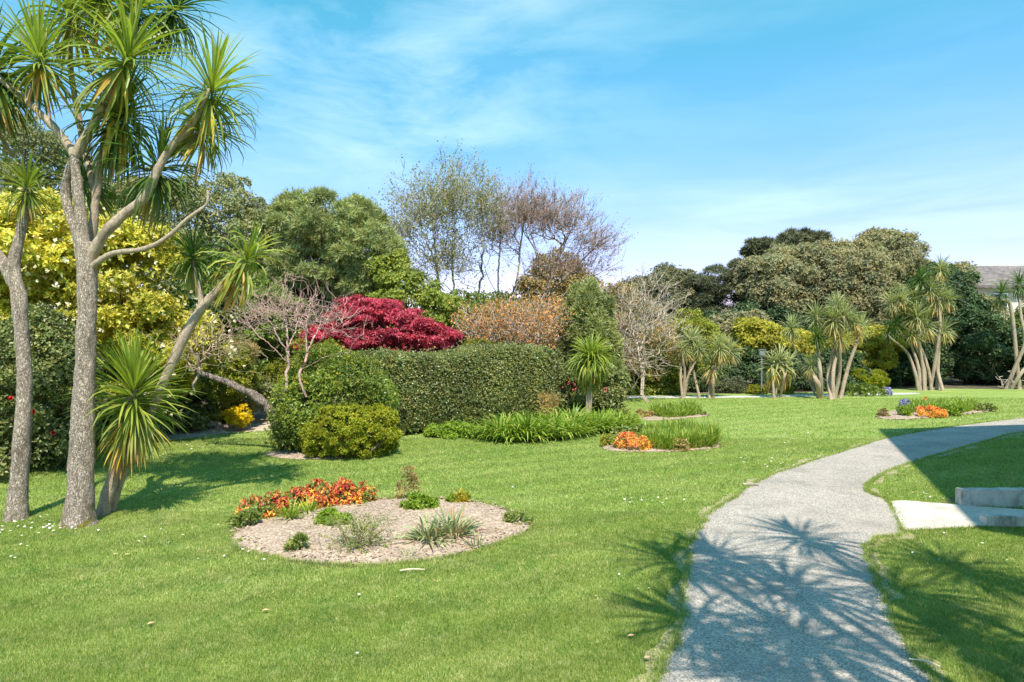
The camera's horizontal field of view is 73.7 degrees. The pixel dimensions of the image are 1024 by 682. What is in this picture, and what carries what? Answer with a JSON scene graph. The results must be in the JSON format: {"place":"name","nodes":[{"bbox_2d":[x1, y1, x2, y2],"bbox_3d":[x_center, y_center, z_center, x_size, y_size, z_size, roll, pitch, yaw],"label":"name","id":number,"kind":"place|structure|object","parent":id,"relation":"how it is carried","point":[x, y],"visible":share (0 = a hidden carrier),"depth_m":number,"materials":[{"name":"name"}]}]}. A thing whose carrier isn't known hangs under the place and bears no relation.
{"place":"outdoors","nodes":[
{"label":"outdoors","id":0,"kind":"place"},
{"bbox_2d":[104,408,272,444],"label":"gravel path","id":1,"kind":"structure","parent":0,"point":[258,422],"depth_m":15.22,"materials":[{"name":"grey gravel"}]},
{"bbox_2d":[46,381,210,445],"bbox_3d":[-7.876,1.414,13.951,2.472,1.286,3.078,0,0,0],"label":"camellia bush","id":2,"kind":"object","parent":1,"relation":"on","point":[197,417],"visible":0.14,"depth_m":14.72,"materials":[{"name":"green plant"}]},
{"bbox_2d":[168,344,267,421],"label":"variegated shrub","id":3,"kind":"object","parent":1,"relation":"on","point":[212,386],"visible":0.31,"depth_m":15.55,"materials":[{"name":"green plant"}]},
{"bbox_2d":[221,403,254,430],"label":"yellow bush","id":4,"kind":"object","parent":1,"relation":"on","point":[234,415],"visible":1,"depth_m":15.09,"materials":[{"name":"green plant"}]},
{"bbox_2d":[0,343,1023,681],"bbox_3d":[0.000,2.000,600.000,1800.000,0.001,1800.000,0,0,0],"label":"lawn","id":5,"kind":"structure","parent":0,"point":[988,393],"depth_m":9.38,"materials":[{"name":"green plant"}]},
{"bbox_2d":[0,3,60,521],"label":"cordyline tree","id":6,"kind":"object","parent":5,"relation":"on","point":[17,507],"visible":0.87,"depth_m":7.61,"materials":[{"name":"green plant"}]},
{"bbox_2d":[0,300,115,481],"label":"camellia bush","id":7,"kind":"object","parent":5,"relation":"on","point":[50,436],"visible":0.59,"depth_m":10.29,"materials":[{"name":"green plant"}]},
{"bbox_2d":[0,174,244,425],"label":"magnolia tree","id":8,"kind":"object","parent":5,"relation":"on","point":[48,267],"visible":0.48,"depth_m":12.61,"materials":[{"name":"yellow plant"}]},
{"bbox_2d":[61,322,206,515],"bbox_3d":[-4.314,0.961,7.903,1.559,2.350,1.506,0,0,35],"label":"cordyline tree","id":9,"kind":"object","parent":5,"relation":"on","point":[131,419],"visible":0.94,"depth_m":7.76,"materials":[{"name":"green plant"}]},
{"bbox_2d":[0,0,272,529],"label":"cordyline tree","id":10,"kind":"object","parent":5,"relation":"on","point":[130,36],"visible":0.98,"depth_m":7.39,"materials":[{"name":"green plant"}]},
{"bbox_2d":[111,213,289,511],"bbox_3d":[-3.691,0.280,7.997,2.192,3.587,1.043,0,0,0],"label":"cordyline tree","id":11,"kind":"object","parent":5,"relation":"on","point":[220,290],"visible":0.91,"depth_m":7.96,"materials":[{"name":"green plant"}]},
{"bbox_2d":[264,449,343,458],"bbox_3d":[-3.643,1.970,11.977,1.600,0.050,1.120,0,0,0],"label":"flower bed","id":12,"kind":"object","parent":5,"relation":"on","point":[283,454],"visible":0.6,"depth_m":11.74,"materials":[{"name":"soil"}]},
{"bbox_2d":[224,259,367,441],"bbox_3d":[-3.822,0.215,12.110,2.703,3.172,1.817,0,0,0],"label":"bare tree","id":13,"kind":"object","parent":12,"relation":"on","point":[283,311],"visible":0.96,"depth_m":12.03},
{"bbox_2d":[263,335,355,398],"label":"golden shrub","id":14,"kind":"object","parent":5,"relation":"on","point":[269,370],"visible":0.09,"depth_m":14.88,"materials":[{"name":"green plant"}]},
{"bbox_2d":[262,339,404,452],"bbox_3d":[-3.250,0.982,12.705,2.400,2.131,2.636,0,0,0],"label":"spreading shrub","id":15,"kind":"object","parent":5,"relation":"on","point":[343,373],"visible":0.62,"depth_m":12.17,"materials":[{"name":"green plant"}]},
{"bbox_2d":[297,398,403,458],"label":"round shrub","id":16,"kind":"object","parent":5,"relation":"on","point":[383,416],"visible":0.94,"depth_m":11.54,"materials":[{"name":"green plant"}]},
{"bbox_2d":[229,496,529,564],"bbox_3d":[-1.377,1.963,7.360,3.234,0.064,2.640,0,0,0],"label":"flower bed","id":17,"kind":"object","parent":5,"relation":"on","point":[281,531],"visible":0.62,"depth_m":6.99,"materials":[{"name":"soil"}]},
{"bbox_2d":[225,509,262,527],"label":"leafy plant","id":18,"kind":"object","parent":17,"relation":"on","point":[242,516],"visible":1,"depth_m":7.25,"materials":[{"name":"green plant"}]},
{"bbox_2d":[234,494,275,520],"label":"flowering plant","id":19,"kind":"object","parent":17,"relation":"on","point":[256,503],"visible":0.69,"depth_m":7.57,"materials":[{"name":"orange plant"}]},
{"bbox_2d":[261,489,294,514],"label":"flowering plant","id":20,"kind":"object","parent":17,"relation":"on","point":[282,499],"visible":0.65,"depth_m":7.75,"materials":[{"name":"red plant"}]},
{"bbox_2d":[270,498,313,520],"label":"strap plant","id":21,"kind":"object","parent":17,"relation":"on","point":[292,513],"visible":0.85,"depth_m":7.53,"materials":[{"name":"green plant"}]},
{"bbox_2d":[282,530,311,552],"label":"leafy plant","id":22,"kind":"object","parent":17,"relation":"on","point":[296,540],"visible":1,"depth_m":6.42,"materials":[{"name":"green plant"}]},
{"bbox_2d":[297,478,342,508],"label":"flowering plant","id":23,"kind":"object","parent":17,"relation":"on","point":[311,489],"visible":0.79,"depth_m":8.06,"materials":[{"name":"red plant"}]},
{"bbox_2d":[313,507,351,525],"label":"leafy plant","id":24,"kind":"object","parent":17,"relation":"on","point":[322,515],"visible":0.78,"depth_m":7.30,"materials":[{"name":"green plant"}]},
{"bbox_2d":[320,477,363,504],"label":"flowering plant","id":25,"kind":"object","parent":17,"relation":"on","point":[341,486],"visible":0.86,"depth_m":8.16,"materials":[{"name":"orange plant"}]},
{"bbox_2d":[308,509,400,559],"bbox_3d":[-1.449,1.820,6.516,0.762,0.374,0.780,0,0,-44],"label":"twiggy shrublet","id":26,"kind":"object","parent":17,"relation":"on","point":[359,534],"visible":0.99,"depth_m":6.47,"materials":[{"name":"green plant"}]},
{"bbox_2d":[345,481,377,502],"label":"flowering plant","id":27,"kind":"object","parent":17,"relation":"on","point":[366,497],"visible":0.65,"depth_m":8.34,"materials":[{"name":"orange plant"}]},
{"bbox_2d":[394,464,420,497],"bbox_3d":[-1.321,1.779,8.618,0.336,0.462,0.339,0,0,0],"label":"upright shrublet","id":28,"kind":"object","parent":17,"relation":"on","point":[412,476],"visible":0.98,"depth_m":8.59,"materials":[{"name":"green plant"}]},
{"bbox_2d":[398,491,439,509],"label":"leafy plant","id":29,"kind":"object","parent":17,"relation":"on","point":[417,500],"visible":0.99,"depth_m":7.99,"materials":[{"name":"green plant"}]},
{"bbox_2d":[391,509,458,547],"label":"strap plant","id":30,"kind":"object","parent":17,"relation":"on","point":[428,535],"visible":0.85,"depth_m":6.67,"materials":[{"name":"green plant"}]},
{"bbox_2d":[415,503,490,544],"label":"strap plant","id":31,"kind":"object","parent":17,"relation":"on","point":[459,527],"visible":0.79,"depth_m":6.87,"materials":[{"name":"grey plant"}]},
{"bbox_2d":[502,509,534,524],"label":"leafy plant","id":32,"kind":"object","parent":17,"relation":"on","point":[509,516],"visible":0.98,"depth_m":7.40,"materials":[{"name":"green plant"}]},
{"bbox_2d":[421,419,497,439],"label":"ground cover","id":33,"kind":"object","parent":5,"relation":"on","point":[446,430],"visible":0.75,"depth_m":14.05,"materials":[{"name":"green plant"}]},
{"bbox_2d":[466,411,532,445],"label":"lily clump","id":34,"kind":"object","parent":5,"relation":"on","point":[502,422],"visible":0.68,"depth_m":13.53,"materials":[{"name":"green plant"}]},
{"bbox_2d":[472,416,550,443],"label":"lily clump","id":35,"kind":"object","parent":5,"relation":"on","point":[517,439],"visible":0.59,"depth_m":13.40,"materials":[{"name":"green plant"}]},
{"bbox_2d":[499,411,565,444],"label":"lily clump","id":36,"kind":"object","parent":5,"relation":"on","point":[523,421],"visible":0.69,"depth_m":13.47,"materials":[{"name":"green plant"}]},
{"bbox_2d":[534,389,560,415],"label":"heather shrub","id":37,"kind":"object","parent":5,"relation":"on","point":[553,401],"visible":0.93,"depth_m":16.98,"materials":[{"name":"brown plant"}]},
{"bbox_2d":[530,414,585,440],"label":"lily clump","id":38,"kind":"object","parent":5,"relation":"on","point":[560,436],"visible":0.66,"depth_m":13.74,"materials":[{"name":"green plant"}]},
{"bbox_2d":[546,411,603,436],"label":"lily clump","id":39,"kind":"object","parent":5,"relation":"on","point":[583,431],"visible":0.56,"depth_m":14.12,"materials":[{"name":"green plant"}]},
{"bbox_2d":[562,331,619,413],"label":"cordyline tree","id":40,"kind":"object","parent":5,"relation":"on","point":[591,373],"visible":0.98,"depth_m":16.24,"materials":[{"name":"green plant"}]},
{"bbox_2d":[576,410,623,432],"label":"lily clump","id":41,"kind":"object","parent":5,"relation":"on","point":[604,422],"visible":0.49,"depth_m":14.75,"materials":[{"name":"green plant"}]},
{"bbox_2d":[597,280,684,381],"bbox_3d":[4.381,-0.368,25.601,4.014,3.838,3.407,0,0,0],"label":"thicket shrub","id":42,"kind":"object","parent":5,"relation":"on","point":[657,329],"visible":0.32,"depth_m":24.83,"materials":[{"name":"brown plant"}]},
{"bbox_2d":[605,261,698,401],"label":"bare tree","id":43,"kind":"object","parent":5,"relation":"on","point":[641,365],"visible":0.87,"depth_m":22.30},
{"bbox_2d":[603,437,720,451],"bbox_3d":[2.860,1.964,13.579,2.480,0.062,2.760,0,0,0],"label":"flower bed","id":44,"kind":"object","parent":5,"relation":"on","point":[613,448],"visible":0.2,"depth_m":12.47,"materials":[{"name":"soil"}]},
{"bbox_2d":[611,430,652,450],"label":"flowering plant","id":45,"kind":"object","parent":44,"relation":"on","point":[622,439],"visible":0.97,"depth_m":12.42,"materials":[{"name":"orange plant"}]},
{"bbox_2d":[632,415,725,449],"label":"grassy plants","id":46,"kind":"object","parent":44,"relation":"on","point":[663,434],"visible":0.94,"depth_m":12.78,"materials":[{"name":"green plant"}]},
{"bbox_2d":[639,413,708,420],"bbox_3d":[4.311,1.967,18.368,2.300,0.056,2.750,0,0,0],"label":"flower bed","id":47,"kind":"object","parent":5,"relation":"on","point":[649,418],"visible":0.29,"depth_m":17.55,"materials":[{"name":"soil"}]},
{"bbox_2d":[643,397,702,417],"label":"grassy plants","id":48,"kind":"object","parent":47,"relation":"on","point":[684,408],"visible":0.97,"depth_m":17.96,"materials":[{"name":"green plant"}]},
{"bbox_2d":[670,323,709,397],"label":"cordyline tree","id":49,"kind":"object","parent":5,"relation":"on","point":[689,354],"visible":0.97,"depth_m":23.94,"materials":[{"name":"green plant"}]},
{"bbox_2d":[696,329,747,397],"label":"cordyline tree","id":50,"kind":"object","parent":5,"relation":"on","point":[713,370],"visible":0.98,"depth_m":23.84,"materials":[{"name":"green plant"}]},
{"bbox_2d":[756,343,801,397],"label":"cordyline tree","id":51,"kind":"object","parent":5,"relation":"on","point":[774,375],"visible":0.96,"depth_m":24.09,"materials":[{"name":"green plant"}]},
{"bbox_2d":[776,311,823,394],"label":"cordyline tree","id":52,"kind":"object","parent":5,"relation":"on","point":[790,320],"visible":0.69,"depth_m":25.16,"materials":[{"name":"green plant"}]},
{"bbox_2d":[798,288,881,398],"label":"cordyline tree","id":53,"kind":"object","parent":5,"relation":"on","point":[835,328],"visible":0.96,"depth_m":23.67,"materials":[{"name":"green plant"}]},
{"bbox_2d":[838,382,885,396],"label":"shrub","id":54,"kind":"object","parent":5,"relation":"on","point":[864,388],"visible":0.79,"depth_m":24.79,"materials":[{"name":"green plant"}]},
{"bbox_2d":[875,254,962,390],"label":"cordyline tree","id":55,"kind":"object","parent":5,"relation":"on","point":[908,323],"visible":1,"depth_m":27.53,"materials":[{"name":"green plant"}]},
{"bbox_2d":[877,407,994,419],"bbox_3d":[11.831,1.966,19.343,4.850,0.057,4.200,0,0,0],"label":"flower bed","id":56,"kind":"object","parent":5,"relation":"on","point":[894,414],"visible":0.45,"depth_m":17.93,"materials":[{"name":"soil"}]},
{"bbox_2d":[911,405,948,417],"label":"flowering plant","id":57,"kind":"object","parent":56,"relation":"on","point":[928,410],"visible":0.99,"depth_m":17.79,"materials":[{"name":"orange plant"}]},
{"bbox_2d":[899,391,979,412],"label":"grassy plants","id":58,"kind":"object","parent":56,"relation":"on","point":[968,405],"visible":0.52,"depth_m":19.27,"materials":[{"name":"green plant"}]},
{"bbox_2d":[955,487,1023,507],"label":"concrete wall","id":59,"kind":"structure","parent":5,"relation":"on","point":[999,496],"depth_m":8.20,"materials":[{"name":"grey concrete"}]},
{"bbox_2d":[979,513,1023,527],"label":"concrete wall","id":60,"kind":"structure","parent":5,"relation":"on","point":[1005,519],"depth_m":7.32,"materials":[{"name":"grey concrete"}]},
{"bbox_2d":[0,0,1023,323],"label":"sky","id":61,"kind":"structure","parent":0,"point":[710,126],"materials":[{"name":"blue"}]},
{"bbox_2d":[6,365,1023,432],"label":"ground","id":62,"kind":"structure","parent":0,"point":[952,382],"depth_m":29.32,"materials":[{"name":"green plant"}]},
{"bbox_2d":[0,113,148,306],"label":"holm oak","id":63,"kind":"object","parent":62,"relation":"on","point":[46,140],"visible":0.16,"depth_m":24.60,"materials":[{"name":"green plant"}]},
{"bbox_2d":[0,280,241,414],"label":"cypress tree","id":64,"kind":"object","parent":62,"relation":"on","point":[219,311],"visible":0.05,"depth_m":17.16,"materials":[{"name":"green plant"}]},
{"bbox_2d":[99,162,292,297],"bbox_3d":[-11.551,-2.156,25.182,7.271,8.430,6.017,0,0,0],"label":"holm oak","id":65,"kind":"object","parent":62,"relation":"on","point":[234,204],"visible":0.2,"depth_m":23.81,"materials":[{"name":"green plant"}]},
{"bbox_2d":[133,308,289,432],"bbox_3d":[-5.352,0.435,12.303,2.583,2.515,1.774,0,0,24],"label":"leaning trunk","id":66,"kind":"object","parent":62,"relation":"on","point":[258,399],"visible":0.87,"depth_m":12.25,"materials":[{"name":"grey plant"}]},
{"bbox_2d":[207,338,261,372],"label":"brush shrub","id":67,"kind":"object","parent":62,"relation":"on","point":[248,346],"visible":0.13,"depth_m":16.50,"materials":[{"name":"green plant"}]},
{"bbox_2d":[217,351,258,398],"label":"golden shrub","id":68,"kind":"object","parent":62,"relation":"on","point":[238,378],"visible":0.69,"depth_m":15.17,"materials":[{"name":"green plant"}]},
{"bbox_2d":[174,247,315,411],"bbox_3d":[-7.059,-0.234,18.141,3.648,4.601,3.523,0,0,-16],"label":"cypress tree","id":69,"kind":"object","parent":62,"relation":"on","point":[264,345],"visible":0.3,"depth_m":17.81,"materials":[{"name":"green plant"}]},
{"bbox_2d":[236,371,279,413],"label":"grey shrub","id":70,"kind":"object","parent":62,"relation":"on","point":[266,388],"visible":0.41,"depth_m":16.65,"materials":[{"name":"green plant"}]},
{"bbox_2d":[234,278,404,397],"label":"conifer","id":71,"kind":"object","parent":62,"relation":"on","point":[315,298],"visible":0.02,"depth_m":22.83,"materials":[{"name":"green plant"}]},
{"bbox_2d":[240,185,411,324],"bbox_3d":[-6.394,-1.633,23.441,6.042,7.423,4.648,0,0,0],"label":"pine tree","id":72,"kind":"object","parent":62,"relation":"on","point":[313,231],"visible":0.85,"depth_m":22.03,"materials":[{"name":"green plant"}]},
{"bbox_2d":[291,293,464,360],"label":"red maple","id":73,"kind":"object","parent":62,"relation":"on","point":[413,330],"visible":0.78,"depth_m":16.55,"materials":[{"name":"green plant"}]},
{"bbox_2d":[364,248,474,347],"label":"young tree","id":74,"kind":"object","parent":62,"relation":"on","point":[397,285],"visible":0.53,"depth_m":21.33,"materials":[{"name":"green plant"}]},
{"bbox_2d":[366,137,517,380],"bbox_3d":[-2.768,-2.871,27.175,6.182,10.274,6.054,0,0,0],"label":"birch tree","id":75,"kind":"object","parent":62,"relation":"on","point":[436,197],"visible":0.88,"depth_m":26.59,"materials":[{"name":"green plant"}]},
{"bbox_2d":[341,336,564,434],"bbox_3d":[-1.197,0.934,16.319,5.926,2.144,1.942,0,0,-44],"label":"clipped hedge","id":76,"kind":"object","parent":62,"relation":"on","point":[525,382],"visible":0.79,"depth_m":15.63,"materials":[{"name":"green plant"}]},
{"bbox_2d":[405,288,536,364],"bbox_3d":[-1.597,-0.410,23.514,6.063,3.117,3.628,0,0,-24],"label":"shrub","id":77,"kind":"object","parent":62,"relation":"on","point":[482,296],"visible":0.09,"depth_m":22.74,"materials":[{"name":"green plant"}]},
{"bbox_2d":[437,292,565,355],"bbox_3d":[-0.081,-0.470,23.465,5.128,2.432,3.357,0,0,0],"label":"thicket shrub","id":78,"kind":"object","parent":62,"relation":"on","point":[540,299],"visible":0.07,"depth_m":22.82,"materials":[{"name":"brown plant"}]},
{"bbox_2d":[449,275,575,371],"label":"budding tree","id":79,"kind":"object","parent":62,"relation":"on","point":[513,328],"visible":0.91,"depth_m":20.21,"materials":[{"name":"brown plant"}]},
{"bbox_2d":[467,162,634,372],"bbox_3d":[1.702,-2.627,29.177,7.197,10.078,7.022,0,0,0],"label":"copper beech","id":80,"kind":"object","parent":62,"relation":"on","point":[546,217],"visible":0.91,"depth_m":28.56,"materials":[{"name":"brown plant"}]},
{"bbox_2d":[512,245,603,373],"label":"brown tree","id":81,"kind":"object","parent":62,"relation":"on","point":[540,283],"visible":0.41,"depth_m":33.13,"materials":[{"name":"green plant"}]},
{"bbox_2d":[548,355,630,414],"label":"camellia bush","id":82,"kind":"object","parent":62,"relation":"on","point":[612,394],"visible":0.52,"depth_m":17.76,"materials":[{"name":"green plant"}]},
{"bbox_2d":[555,275,630,390],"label":"conical conifer","id":83,"kind":"object","parent":62,"relation":"on","point":[591,300],"visible":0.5,"depth_m":20.45,"materials":[{"name":"green plant"}]},
{"bbox_2d":[623,341,679,395],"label":"shrub","id":84,"kind":"object","parent":62,"relation":"on","point":[648,389],"visible":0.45,"depth_m":25.43,"materials":[{"name":"green plant"}]},
{"bbox_2d":[606,261,707,318],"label":"dark tree","id":85,"kind":"object","parent":62,"relation":"on","point":[670,271],"visible":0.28,"depth_m":43.52,"materials":[{"name":"green plant"}]},
{"bbox_2d":[648,307,728,386],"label":"tree","id":86,"kind":"object","parent":62,"relation":"on","point":[697,320],"visible":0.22,"depth_m":27.07,"materials":[{"name":"green plant"}]},
{"bbox_2d":[678,256,772,313],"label":"pine tree","id":87,"kind":"object","parent":62,"relation":"on","point":[716,293],"visible":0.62,"depth_m":42.13,"materials":[{"name":"green plant"}]},
{"bbox_2d":[714,374,748,392],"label":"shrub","id":88,"kind":"object","parent":62,"relation":"on","point":[738,384],"visible":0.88,"depth_m":26.20,"materials":[{"name":"green plant"}]},
{"bbox_2d":[705,308,771,337],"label":"tree","id":89,"kind":"object","parent":62,"relation":"on","point":[726,319],"visible":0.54,"depth_m":35.48,"materials":[{"name":"green plant"}]},
{"bbox_2d":[627,345,872,391],"bbox_3d":[9.660,1.121,27.751,10.224,1.918,2.801,0,0,-7],"label":"dark shrubbery","id":90,"kind":"object","parent":62,"relation":"on","point":[740,368],"visible":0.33,"depth_m":27.20,"materials":[{"name":"green plant"}]},
{"bbox_2d":[692,298,832,374],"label":"dark tree","id":91,"kind":"object","parent":62,"relation":"on","point":[770,312],"visible":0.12,"depth_m":38.74,"materials":[{"name":"green plant"}]},
{"bbox_2d":[728,316,825,373],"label":"golden tree","id":92,"kind":"object","parent":62,"relation":"on","point":[755,333],"visible":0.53,"depth_m":28.15,"materials":[{"name":"yellow plant"}]},
{"bbox_2d":[737,227,832,258],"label":"stone pine","id":93,"kind":"object","parent":62,"relation":"on","point":[754,246],"visible":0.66,"depth_m":46.08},
{"bbox_2d":[726,236,910,334],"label":"holm oak","id":94,"kind":"object","parent":62,"relation":"on","point":[795,282],"visible":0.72,"depth_m":39.28,"materials":[{"name":"green plant"}]},
{"bbox_2d":[841,367,890,389],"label":"dwarf conifer","id":95,"kind":"object","parent":62,"relation":"on","point":[879,378],"visible":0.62,"depth_m":27.27,"materials":[{"name":"green plant"}]},
{"bbox_2d":[824,324,913,375],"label":"golden tree","id":96,"kind":"object","parent":62,"relation":"on","point":[886,351],"visible":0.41,"depth_m":29.06,"materials":[{"name":"green plant"}]},
{"bbox_2d":[822,225,933,309],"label":"holm oak","id":97,"kind":"object","parent":62,"relation":"on","point":[892,245],"visible":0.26,"depth_m":40.68,"materials":[{"name":"green plant"}]},
{"bbox_2d":[835,319,955,386],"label":"laurel bush","id":98,"kind":"object","parent":62,"relation":"on","point":[900,374],"visible":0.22,"depth_m":29.70,"materials":[{"name":"green plant"}]},
{"bbox_2d":[804,310,1016,360],"bbox_3d":[24.824,-0.033,38.895,18.394,4.425,5.625,0,0,0],"label":"dark shrubbery","id":99,"kind":"object","parent":62,"relation":"on","point":[882,318],"visible":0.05,"depth_m":38.45,"materials":[{"name":"green plant"}]},
{"bbox_2d":[904,260,1023,386],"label":"laurel tree","id":100,"kind":"object","parent":62,"relation":"on","point":[974,315],"visible":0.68,"depth_m":30.75,"materials":[{"name":"green plant"}]},
{"bbox_2d":[932,260,1009,325],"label":"scrub tree","id":101,"kind":"object","parent":62,"relation":"on","point":[964,266],"visible":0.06,"depth_m":34.84,"materials":[{"name":"green plant"}]},
{"bbox_2d":[985,268,1023,388],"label":"cordyline tree","id":102,"kind":"object","parent":62,"relation":"on","point":[1018,292],"visible":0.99,"depth_m":28.19,"materials":[{"name":"green plant"}]},
{"bbox_2d":[625,393,919,397],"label":"footpath","id":103,"kind":"structure","parent":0,"point":[800,395],"depth_m":24.53,"materials":[{"name":"concrete"}]},
{"bbox_2d":[657,418,1023,681],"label":"path","id":104,"kind":"structure","parent":0,"point":[766,551],"depth_m":5.68,"materials":[{"name":"grey gravel"}]},
{"bbox_2d":[892,500,1023,530],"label":"pavement slab","id":105,"kind":"structure","parent":0,"point":[923,514],"depth_m":7.83,"materials":[{"name":"grey concrete"}]},
{"bbox_2d":[905,264,1023,355],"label":"slate roofed house","id":106,"kind":"structure","parent":0,"point":[992,273],"depth_m":45.22,"materials":[{"name":"white paint"}]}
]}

